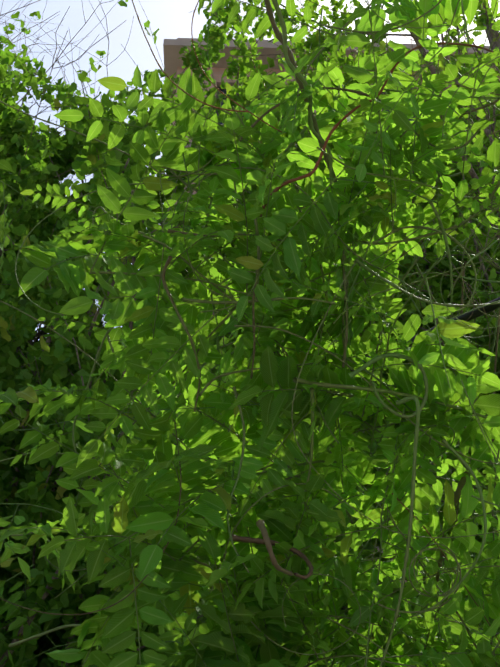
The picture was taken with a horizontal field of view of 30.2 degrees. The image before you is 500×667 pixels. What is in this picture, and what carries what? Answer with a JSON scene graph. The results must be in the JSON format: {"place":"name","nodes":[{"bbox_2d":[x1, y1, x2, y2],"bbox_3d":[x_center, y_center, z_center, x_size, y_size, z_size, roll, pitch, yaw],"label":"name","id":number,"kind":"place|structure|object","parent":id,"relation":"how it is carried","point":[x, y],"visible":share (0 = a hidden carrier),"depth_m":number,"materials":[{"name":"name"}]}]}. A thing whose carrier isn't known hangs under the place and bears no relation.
{"place":"outdoors","nodes":[
{"label":"outdoors","id":0,"kind":"place"},
{"bbox_2d":[0,0,499,340],"bbox_3d":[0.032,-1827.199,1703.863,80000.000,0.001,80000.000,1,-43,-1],"label":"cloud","id":1,"kind":"structure","parent":0,"point":[478,41],"depth_m":2730.77,"materials":[{"name":"white"}]},
{"bbox_2d":[0,0,499,195],"label":"sky","id":2,"kind":"structure","parent":0,"point":[115,17],"materials":[{"name":"white"}]},
{"bbox_2d":[172,67,499,633],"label":"building walls","id":3,"kind":"structure","parent":0,"point":[217,73],"depth_m":17.45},
{"bbox_2d":[216,87,384,185],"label":"building window frames","id":4,"kind":"structure","parent":3,"relation":"in","point":[219,88],"depth_m":17.26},
{"bbox_2d":[219,90,414,190],"bbox_3d":[5.923,1.852,12.669,18.944,15.830,6.556,-15,-45,16],"label":"building glass","id":5,"kind":"object","parent":4,"relation":"in","point":[224,91],"visible":0.02,"depth_m":17.09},
{"label":"ground","id":6,"kind":"structure","parent":0,"visible":0},
{"bbox_2d":[0,0,445,614],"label":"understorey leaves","id":7,"kind":"object","parent":6,"relation":"on","point":[18,128],"visible":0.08,"depth_m":6.88,"materials":[{"name":"green plant"}]},
{"bbox_2d":[0,0,499,666],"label":"wisteria","id":8,"kind":"object","parent":6,"relation":"on","point":[204,436],"depth_m":1.43,"materials":[{"name":"green plant"}]},
{"bbox_2d":[0,43,499,666],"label":"shrub","id":9,"kind":"object","parent":6,"relation":"on","point":[6,558],"depth_m":2.82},
{"bbox_2d":[0,0,499,666],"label":"ginkgo tree wood","id":10,"kind":"object","parent":6,"relation":"on","point":[472,174],"visible":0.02,"depth_m":5.58,"materials":[{"name":"brown wood"}]},
{"bbox_2d":[100,0,499,623],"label":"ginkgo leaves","id":11,"kind":"object","parent":10,"relation":"attached to","point":[245,65],"visible":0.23,"depth_m":6.11,"materials":[{"name":"green plant"}]},
{"bbox_2d":[104,17,499,596],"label":"ginkgo leaves","id":12,"kind":"object","parent":10,"relation":"attached to","point":[497,91],"visible":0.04,"depth_m":4.13,"materials":[{"name":"green plant"}]},
{"bbox_2d":[0,71,499,666],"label":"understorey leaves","id":13,"kind":"object","parent":6,"relation":"on","point":[60,359],"visible":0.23,"depth_m":3.34,"materials":[{"name":"green plant"}]},
{"bbox_2d":[109,297,499,476],"bbox_3d":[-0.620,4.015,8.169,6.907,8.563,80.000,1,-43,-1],"label":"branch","id":14,"kind":"object","parent":6,"relation":"on","point":[477,312],"depth_m":1.53,"materials":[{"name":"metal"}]},
{"bbox_2d":[162,38,496,264],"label":"building trim","id":15,"kind":"structure","parent":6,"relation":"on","point":[172,55],"depth_m":17.48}
]}

